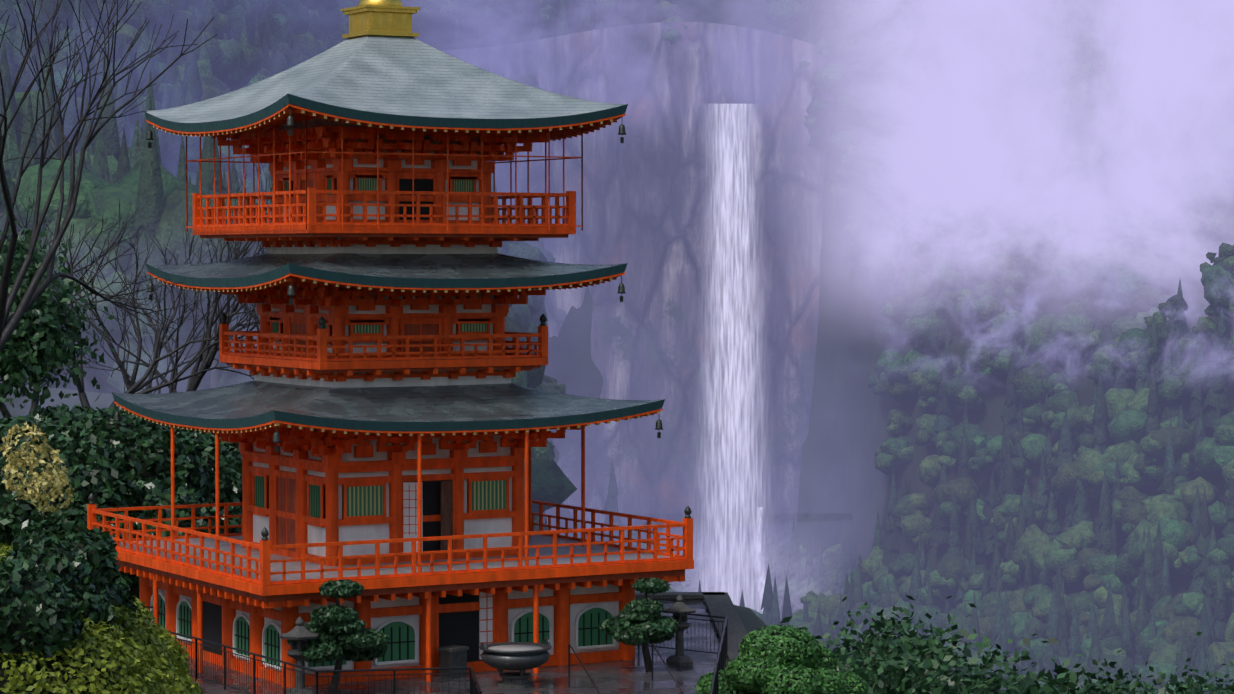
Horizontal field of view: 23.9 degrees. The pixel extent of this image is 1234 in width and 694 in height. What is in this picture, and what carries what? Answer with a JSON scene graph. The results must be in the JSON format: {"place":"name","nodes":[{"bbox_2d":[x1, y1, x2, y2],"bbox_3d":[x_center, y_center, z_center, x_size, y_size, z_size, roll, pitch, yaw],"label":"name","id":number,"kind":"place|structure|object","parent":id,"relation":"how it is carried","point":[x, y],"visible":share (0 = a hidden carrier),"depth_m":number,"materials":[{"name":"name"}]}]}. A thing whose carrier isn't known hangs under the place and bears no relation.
{"place":"outdoors","nodes":[
{"label":"outdoors","id":0,"kind":"place"},
{"bbox_2d":[164,161,268,201],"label":"cloud","id":1,"kind":"structure","parent":0,"point":[225,168],"depth_m":328.75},
{"bbox_2d":[0,0,1233,633],"bbox_3d":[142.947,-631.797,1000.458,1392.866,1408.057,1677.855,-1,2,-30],"label":"hillside","id":2,"kind":"structure","parent":0,"point":[846,438],"depth_m":729.05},
{"bbox_2d":[0,422,74,511],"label":"flowering shrub","id":3,"kind":"object","parent":2,"relation":"on","point":[46,480],"visible":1,"depth_m":49.70,"materials":[{"name":"yellow plant"}]},
{"bbox_2d":[0,227,76,417],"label":"bare tree","id":4,"kind":"object","parent":2,"relation":"on","point":[32,408],"visible":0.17,"depth_m":112.04,"materials":[{"name":"brown plant"}]},
{"bbox_2d":[0,205,115,432],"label":"leafy tree","id":5,"kind":"object","parent":2,"relation":"on","point":[37,346],"visible":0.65,"depth_m":55.51,"materials":[{"name":"green plant"}]},
{"bbox_2d":[0,526,136,669],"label":"camellia shrub","id":6,"kind":"object","parent":2,"relation":"on","point":[52,589],"visible":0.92,"depth_m":44.16,"materials":[{"name":"green plant"}]},
{"bbox_2d":[0,181,161,396],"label":"bare tree","id":7,"kind":"object","parent":2,"relation":"on","point":[113,244],"visible":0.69,"depth_m":123.92,"materials":[{"name":"brown plant"}]},
{"bbox_2d":[0,543,203,693],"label":"bush","id":8,"kind":"object","parent":2,"relation":"on","point":[140,655],"visible":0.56,"depth_m":44.53,"materials":[{"name":"green plant"}]},
{"bbox_2d":[0,0,216,351],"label":"bare tree","id":9,"kind":"object","parent":2,"relation":"on","point":[32,294],"visible":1,"depth_m":42.42,"materials":[{"name":"brown plant"}]},
{"bbox_2d":[0,403,241,603],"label":"evergreen shrub","id":10,"kind":"object","parent":2,"relation":"on","point":[127,463],"visible":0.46,"depth_m":92.70,"materials":[{"name":"green plant"}]},
{"bbox_2d":[24,300,217,393],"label":"conifer trees","id":11,"kind":"object","parent":2,"relation":"on","point":[89,376],"depth_m":204.48,"materials":[{"name":"grey plant"}]},
{"bbox_2d":[53,221,207,411],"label":"bare tree","id":12,"kind":"object","parent":2,"relation":"on","point":[131,383],"visible":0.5,"depth_m":116.85,"materials":[{"name":"brown plant"}]},
{"bbox_2d":[32,219,261,415],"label":"bare tree","id":13,"kind":"object","parent":2,"relation":"on","point":[138,385],"visible":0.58,"depth_m":105.89,"materials":[{"name":"brown plant"}]},
{"bbox_2d":[67,250,256,393],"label":"bare tree","id":14,"kind":"object","parent":2,"relation":"on","point":[173,386],"visible":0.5,"depth_m":113.47,"materials":[{"name":"brown plant"}]},
{"bbox_2d":[184,163,271,390],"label":"bare tree","id":15,"kind":"object","parent":2,"relation":"on","point":[208,359],"visible":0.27,"depth_m":107.26,"materials":[{"name":"brown plant"}]},
{"bbox_2d":[224,294,259,330],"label":"bare tree","id":16,"kind":"object","parent":2,"relation":"on","point":[257,326],"depth_m":124.06,"materials":[{"name":"brown plant"}]},
{"bbox_2d":[225,248,263,320],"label":"bare tree","id":17,"kind":"object","parent":2,"relation":"on","point":[251,303],"depth_m":123.46,"materials":[{"name":"brown plant"}]},
{"bbox_2d":[187,600,728,693],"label":"terrace paving","id":18,"kind":"structure","parent":2,"relation":"on","point":[623,677],"depth_m":74.51,"materials":[{"name":"stone"}]},
{"bbox_2d":[280,617,319,693],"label":"stone lantern","id":19,"kind":"object","parent":18,"relation":"on","point":[299,634],"visible":0.88,"depth_m":70.85,"materials":[{"name":"black stone"}]},
{"bbox_2d":[162,630,481,693],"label":"iron fence","id":20,"kind":"object","parent":18,"relation":"on","point":[474,686],"visible":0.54,"depth_m":69.67,"materials":[{"name":"grey"}]},
{"bbox_2d":[287,579,390,693],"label":"garden pine","id":21,"kind":"object","parent":18,"relation":"on","point":[345,633],"visible":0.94,"depth_m":70.99,"materials":[{"name":"green plant"}]},
{"bbox_2d":[87,0,693,687],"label":"pagoda","id":22,"kind":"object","parent":18,"relation":"on","point":[385,422],"visible":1,"depth_m":76.96,"materials":[{"name":"paint"}]},
{"bbox_2d":[437,645,468,678],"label":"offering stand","id":23,"kind":"object","parent":18,"relation":"on","point":[453,656],"visible":0.89,"depth_m":74.63,"materials":[{"name":"grey stone"}]},
{"bbox_2d":[479,637,551,687],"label":"incense burner","id":24,"kind":"object","parent":18,"relation":"on","point":[522,657],"visible":1,"depth_m":72.84,"materials":[{"name":"metal"}]},
{"bbox_2d":[568,643,683,693],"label":"stair handrails","id":25,"kind":"object","parent":18,"relation":"on","point":[569,645],"visible":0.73,"depth_m":71.94,"materials":[{"name":"black metal"}]},
{"bbox_2d":[598,577,678,670],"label":"garden pine","id":26,"kind":"object","parent":18,"relation":"on","point":[643,623],"visible":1,"depth_m":75.45,"materials":[{"name":"green plant"}]},
{"bbox_2d":[664,594,695,666],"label":"stone lantern","id":27,"kind":"object","parent":18,"relation":"on","point":[679,609],"visible":0.92,"depth_m":76.90,"materials":[{"name":"black stone"}]},
{"bbox_2d":[638,611,726,693],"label":"iron fence","id":28,"kind":"object","parent":18,"relation":"on","point":[720,663],"visible":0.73,"depth_m":76.59,"materials":[{"name":"grey metal"}]},
{"bbox_2d":[694,624,868,693],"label":"bush","id":29,"kind":"object","parent":18,"relation":"on","point":[783,659],"visible":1,"depth_m":70.23,"materials":[{"name":"green plant"}]},
{"bbox_2d":[0,0,1233,693],"bbox_3d":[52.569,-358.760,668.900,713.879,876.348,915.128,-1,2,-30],"label":"forest broadleaf","id":30,"kind":"object","parent":2,"relation":"on","point":[1136,454],"visible":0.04,"depth_m":615.35,"materials":[{"name":"green plant"}]},
{"bbox_2d":[0,0,1233,693],"bbox_3d":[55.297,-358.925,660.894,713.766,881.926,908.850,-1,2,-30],"label":"forest conifers","id":31,"kind":"object","parent":2,"relation":"on","point":[1198,414],"visible":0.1,"depth_m":588.31,"materials":[{"name":"green plant"}]},
{"bbox_2d":[440,22,833,560],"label":"cliff","id":32,"kind":"structure","parent":2,"relation":"on","point":[652,474],"depth_m":761.11,"materials":[{"name":"stone"}]},
{"bbox_2d":[635,592,758,693],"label":"terrace retaining wall","id":33,"kind":"structure","parent":2,"relation":"on","point":[719,603],"depth_m":87.68,"materials":[{"name":"stone"}]},
{"bbox_2d":[682,104,785,618],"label":"waterfall","id":34,"kind":"structure","parent":2,"relation":"on","point":[733,395],"depth_m":735.96,"materials":[{"name":"liquid"}]},
{"bbox_2d":[753,507,765,612],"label":"waterfall","id":35,"kind":"structure","parent":2,"relation":"on","point":[763,579],"depth_m":734.46,"materials":[{"name":"liquid"}]},
{"bbox_2d":[773,616,876,693],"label":"slope tree","id":36,"kind":"object","parent":2,"relation":"on","point":[787,619],"depth_m":118.87,"materials":[{"name":"green plant"}]},
{"bbox_2d":[802,595,1086,693],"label":"slope tree","id":37,"kind":"object","parent":2,"relation":"on","point":[849,662],"visible":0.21,"depth_m":146.30,"materials":[{"name":"green plant"}]},
{"bbox_2d":[847,596,1106,693],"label":"slope tree","id":38,"kind":"object","parent":2,"relation":"on","point":[899,683],"visible":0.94,"depth_m":123.85,"materials":[{"name":"green plant"}]},
{"bbox_2d":[1026,641,1174,693],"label":"slope tree","id":39,"kind":"object","parent":2,"relation":"on","point":[1110,686],"visible":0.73,"depth_m":153.38,"materials":[{"name":"green plant"}]},
{"bbox_2d":[1136,665,1226,693],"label":"slope tree","id":40,"kind":"object","parent":2,"relation":"on","point":[1194,690],"visible":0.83,"depth_m":154.84,"materials":[{"name":"green plant"}]},
{"bbox_2d":[1146,632,1233,693],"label":"slope tree","id":41,"kind":"object","parent":2,"relation":"on","point":[1227,689],"visible":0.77,"depth_m":176.81,"materials":[{"name":"green plant"}]},
{"bbox_2d":[404,0,834,153],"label":"cloud","id":42,"kind":"structure","parent":0,"point":[714,61],"depth_m":743.38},
{"bbox_2d":[337,0,908,613],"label":"cloud","id":43,"kind":"structure","parent":0,"point":[801,20],"depth_m":699.46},
{"bbox_2d":[636,513,850,606],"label":"mist","id":44,"kind":"structure","parent":0,"point":[708,580],"depth_m":702.44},
{"bbox_2d":[810,0,1233,359],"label":"cloud","id":45,"kind":"structure","parent":0,"point":[924,191],"depth_m":640.66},
{"bbox_2d":[978,0,1233,185],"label":"cloud","id":46,"kind":"structure","parent":0,"point":[1167,114],"depth_m":600.52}
]}

